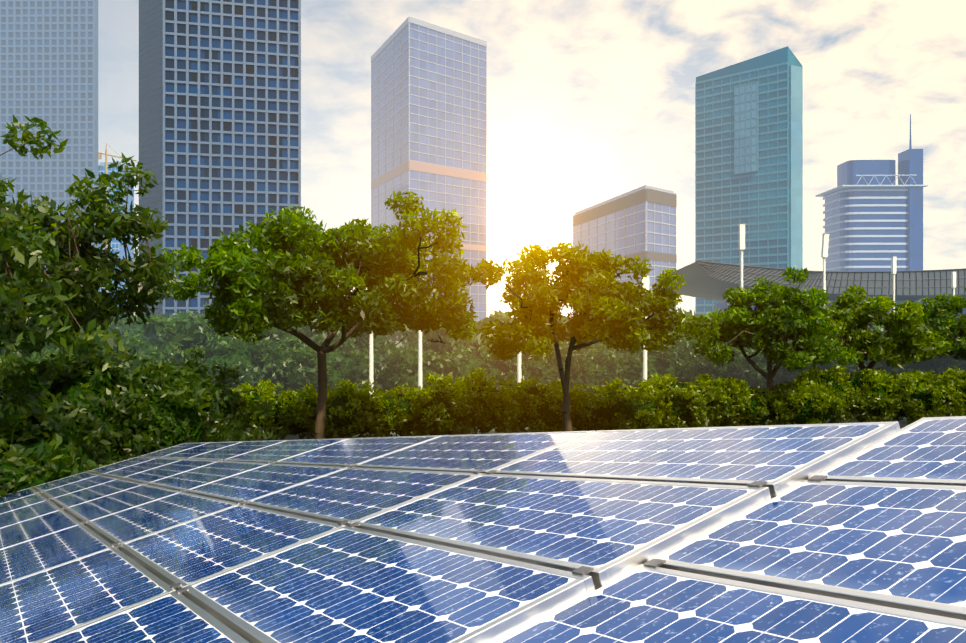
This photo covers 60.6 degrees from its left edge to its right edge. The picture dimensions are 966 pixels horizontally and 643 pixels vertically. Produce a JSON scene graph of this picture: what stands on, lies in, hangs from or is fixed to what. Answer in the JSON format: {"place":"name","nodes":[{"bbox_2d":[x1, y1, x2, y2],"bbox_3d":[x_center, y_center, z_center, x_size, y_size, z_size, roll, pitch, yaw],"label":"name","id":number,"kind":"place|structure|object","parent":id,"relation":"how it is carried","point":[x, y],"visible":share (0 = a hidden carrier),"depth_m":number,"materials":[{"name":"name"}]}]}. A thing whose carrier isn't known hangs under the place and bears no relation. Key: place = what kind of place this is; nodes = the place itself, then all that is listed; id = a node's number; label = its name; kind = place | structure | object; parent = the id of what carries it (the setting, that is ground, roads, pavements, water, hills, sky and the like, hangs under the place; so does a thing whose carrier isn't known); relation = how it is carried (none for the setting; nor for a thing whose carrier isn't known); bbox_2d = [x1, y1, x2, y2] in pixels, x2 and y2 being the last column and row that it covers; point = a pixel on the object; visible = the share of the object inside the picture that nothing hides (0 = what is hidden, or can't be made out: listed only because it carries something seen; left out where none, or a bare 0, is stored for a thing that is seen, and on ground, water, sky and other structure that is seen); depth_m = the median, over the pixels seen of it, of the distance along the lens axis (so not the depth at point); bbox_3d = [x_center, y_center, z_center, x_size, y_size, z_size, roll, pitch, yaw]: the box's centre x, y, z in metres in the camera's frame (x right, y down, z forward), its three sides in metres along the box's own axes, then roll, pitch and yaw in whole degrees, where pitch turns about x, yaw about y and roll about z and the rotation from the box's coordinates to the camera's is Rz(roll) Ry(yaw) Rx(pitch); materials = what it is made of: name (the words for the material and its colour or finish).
{"place":"outdoors","nodes":[
{"label":"outdoors","id":0,"kind":"place"},
{"bbox_2d":[98,0,965,317],"label":"sky","id":1,"kind":"structure","parent":0,"point":[590,103],"materials":[{"name":"white"}]},
{"bbox_2d":[258,341,944,439],"bbox_3d":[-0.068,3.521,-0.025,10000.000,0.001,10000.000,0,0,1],"label":"ground","id":2,"kind":"structure","parent":0,"point":[492,431],"depth_m":26.68,"materials":[{"name":"green plant"}]},
{"bbox_2d":[0,0,97,274],"bbox_3d":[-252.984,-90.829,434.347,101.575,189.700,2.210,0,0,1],"label":"skyscraper","id":3,"kind":"structure","parent":2,"relation":"on","point":[49,62],"depth_m":433.37,"materials":[{"name":"blue glass"}]},
{"bbox_2d":[0,115,183,369],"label":"tree","id":4,"kind":"object","parent":2,"relation":"on","point":[36,304],"visible":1,"depth_m":13.02,"materials":[{"name":"green plant"}]},
{"bbox_2d":[98,144,136,316],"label":"building","id":5,"kind":"structure","parent":2,"relation":"on","point":[116,246],"depth_m":604.55,"materials":[{"name":"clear glass"}]},
{"bbox_2d":[102,316,140,347],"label":"trees","id":6,"kind":"object","parent":2,"relation":"on","point":[121,328],"visible":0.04,"depth_m":55.02,"materials":[{"name":"green plant"}]},
{"bbox_2d":[104,315,168,354],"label":"trees","id":7,"kind":"object","parent":2,"relation":"on","point":[151,337],"visible":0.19,"depth_m":55.98,"materials":[{"name":"green plant"}]},
{"bbox_2d":[0,331,276,497],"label":"shrub","id":8,"kind":"object","parent":2,"relation":"on","point":[59,419],"visible":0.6,"depth_m":13.88,"materials":[{"name":"green plant"}]},
{"bbox_2d":[156,302,212,340],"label":"trees","id":9,"kind":"object","parent":2,"relation":"on","point":[190,313],"visible":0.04,"depth_m":68.61,"materials":[{"name":"green plant"}]},
{"bbox_2d":[139,0,300,318],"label":"skyscraper","id":10,"kind":"structure","parent":2,"relation":"on","point":[219,115],"depth_m":281.73,"materials":[{"name":"blue glass"}]},
{"bbox_2d":[140,307,300,359],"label":"trees","id":11,"kind":"object","parent":2,"relation":"on","point":[195,331],"visible":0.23,"depth_m":36.12,"materials":[{"name":"green plant"}]},
{"bbox_2d":[163,191,504,438],"bbox_3d":[-3.467,0.467,19.565,7.971,6.508,6.872,0,0,1],"label":"tree","id":12,"kind":"object","parent":2,"relation":"on","point":[329,272],"visible":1,"depth_m":17.53,"materials":[{"name":"green plant"}]},
{"bbox_2d":[295,320,417,369],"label":"trees","id":13,"kind":"object","parent":2,"relation":"on","point":[380,343],"visible":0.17,"depth_m":43.04,"materials":[{"name":"green plant"}]},
{"bbox_2d":[369,331,373,397],"bbox_3d":[-3.724,1.006,27.538,0.270,5.030,0.270,0,0,1],"label":"lamp post","id":14,"kind":"object","parent":2,"relation":"on","point":[371,372],"visible":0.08,"depth_m":27.48,"materials":[{"name":"white metal"}]},
{"bbox_2d":[379,328,404,344],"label":"trees","id":15,"kind":"object","parent":2,"relation":"on","point":[397,336],"visible":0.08,"depth_m":84.89,"materials":[{"name":"green plant"}]},
{"bbox_2d":[401,331,417,347],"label":"trees","id":16,"kind":"object","parent":2,"relation":"on","point":[406,344],"visible":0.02,"depth_m":72.16,"materials":[{"name":"green plant"}]},
{"bbox_2d":[418,276,423,387],"bbox_3d":[-2.053,1.006,27.011,0.270,5.030,0.270,0,0,1],"label":"lamp post","id":17,"kind":"object","parent":2,"relation":"on","point":[420,379],"visible":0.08,"depth_m":26.95,"materials":[{"name":"white metal"}]},
{"bbox_2d":[371,17,486,321],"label":"skyscraper","id":18,"kind":"structure","parent":2,"relation":"on","point":[429,113],"depth_m":368.93,"materials":[{"name":"blue glass"}]},
{"bbox_2d":[0,421,900,642],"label":"solar panels","id":19,"kind":"object","parent":2,"relation":"on","point":[477,538],"visible":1,"depth_m":2.83,"materials":[{"name":"blue glass"}]},
{"bbox_2d":[402,310,543,356],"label":"trees","id":20,"kind":"object","parent":2,"relation":"on","point":[441,340],"visible":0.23,"depth_m":38.90,"materials":[{"name":"green plant"}]},
{"bbox_2d":[0,325,965,405],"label":"shrubs","id":21,"kind":"object","parent":2,"relation":"on","point":[291,363],"visible":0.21,"depth_m":30.25,"materials":[{"name":"green plant"}]},
{"bbox_2d":[517,285,522,386],"bbox_3d":[1.184,1.006,26.959,0.270,5.030,0.270,0,0,1],"label":"lamp post","id":22,"kind":"object","parent":2,"relation":"on","point":[519,377],"visible":0.12,"depth_m":26.90,"materials":[{"name":"white metal"}]},
{"bbox_2d":[478,312,590,351],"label":"trees","id":23,"kind":"object","parent":2,"relation":"on","point":[564,318],"depth_m":46.31,"materials":[{"name":"green plant"}]},
{"bbox_2d":[557,311,609,353],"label":"trees","id":24,"kind":"object","parent":2,"relation":"on","point":[567,320],"depth_m":49.04,"materials":[{"name":"green plant"}]},
{"bbox_2d":[210,364,965,439],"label":"hedge","id":25,"kind":"object","parent":2,"relation":"on","point":[467,405],"visible":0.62,"depth_m":24.60,"materials":[{"name":"green plant"}]},
{"bbox_2d":[473,241,718,430],"bbox_3d":[2.896,0.791,21.979,6.298,5.860,5.252,0,0,1],"label":"tree","id":26,"kind":"object","parent":2,"relation":"on","point":[617,319],"visible":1,"depth_m":21.11,"materials":[{"name":"green plant"}]},
{"bbox_2d":[573,185,676,316],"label":"office building","id":27,"kind":"structure","parent":2,"relation":"on","point":[640,221],"depth_m":312.38,"materials":[{"name":"blue glass"}]},
{"bbox_2d":[640,276,649,381],"bbox_3d":[5.374,1.006,27.391,0.270,5.030,0.270,0,0,1],"label":"lamp post","id":28,"kind":"object","parent":2,"relation":"on","point":[645,281],"visible":0.19,"depth_m":27.32,"materials":[{"name":"white metal"}]},
{"bbox_2d":[623,307,726,353],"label":"trees","id":29,"kind":"object","parent":2,"relation":"on","point":[689,314],"depth_m":34.97,"materials":[{"name":"green plant"}]},
{"bbox_2d":[491,416,965,642],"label":"solar panels","id":30,"kind":"object","parent":2,"relation":"on","point":[867,545],"visible":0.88,"depth_m":1.72,"materials":[{"name":"blue glass"}]},
{"bbox_2d":[738,224,745,287],"bbox_3d":[11.997,-0.494,38.286,0.270,8.030,0.270,0,0,1],"label":"lamp post","id":31,"kind":"object","parent":2,"relation":"on","point":[741,237],"visible":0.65,"depth_m":38.23,"materials":[{"name":"white metal"}]},
{"bbox_2d":[695,46,802,316],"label":"skyscraper","id":32,"kind":"structure","parent":2,"relation":"on","point":[749,143],"depth_m":410.10,"materials":[{"name":"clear glass"}]},
{"bbox_2d":[692,265,859,393],"bbox_3d":[9.270,0.969,27.027,5.207,5.503,4.447,0,0,1],"label":"tree","id":33,"kind":"object","parent":2,"relation":"on","point":[780,326],"visible":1,"depth_m":25.93,"materials":[{"name":"green plant"}]},
{"bbox_2d":[821,234,829,306],"bbox_3d":[17.689,-0.497,42.694,0.337,8.036,0.270,0,0,1],"label":"lamp post","id":34,"kind":"object","parent":2,"relation":"on","point":[825,242],"visible":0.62,"depth_m":42.63,"materials":[{"name":"white metal"}]},
{"bbox_2d":[858,311,890,330],"bbox_3d":[26.704,1.436,56.820,7.746,4.570,6.717,0,0,-11],"label":"tree","id":35,"kind":"object","parent":2,"relation":"on","point":[873,326],"visible":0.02,"depth_m":54.69,"materials":[{"name":"green plant"}]},
{"bbox_2d":[817,284,955,418],"bbox_3d":[13.916,1.174,29.755,5.697,5.094,4.216,0,0,1],"label":"tree","id":36,"kind":"object","parent":2,"relation":"on","point":[851,317],"visible":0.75,"depth_m":28.71,"materials":[{"name":"green plant"}]},
{"bbox_2d":[891,257,896,311],"bbox_3d":[28.622,-0.494,57.520,0.270,8.030,0.270,0,0,1],"label":"lamp post","id":37,"kind":"object","parent":2,"relation":"on","point":[893,266],"visible":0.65,"depth_m":57.46,"materials":[{"name":"white metal"}]},
{"bbox_2d":[870,324,936,332],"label":"trees","id":38,"kind":"object","parent":2,"relation":"on","point":[878,328],"depth_m":49.53,"materials":[{"name":"green plant"}]},
{"bbox_2d":[891,288,965,361],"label":"tree","id":39,"kind":"object","parent":2,"relation":"on","point":[944,316],"visible":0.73,"depth_m":30.64,"materials":[{"name":"green plant"}]},
{"bbox_2d":[951,272,955,295],"bbox_3d":[35.011,-0.094,61.417,0.270,7.230,0.270,0,0,1],"label":"lamp post","id":40,"kind":"object","parent":2,"relation":"on","point":[953,280],"visible":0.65,"depth_m":61.35,"materials":[{"name":"white metal"}]},
{"bbox_2d":[658,262,965,318],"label":"building","id":41,"kind":"structure","parent":0,"point":[700,282],"depth_m":149.12,"materials":[{"name":"grey metal"}]},
{"bbox_2d":[695,260,965,294],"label":"civic hall roof joints","id":42,"kind":"object","parent":41,"relation":"attached to","point":[841,279],"visible":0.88,"depth_m":148.92,"materials":[{"name":"grey metal"}]},
{"bbox_2d":[815,114,927,270],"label":"skyscraper","id":43,"kind":"structure","parent":0,"point":[873,216],"depth_m":430.31,"materials":[{"name":"blue glass"}]}
]}

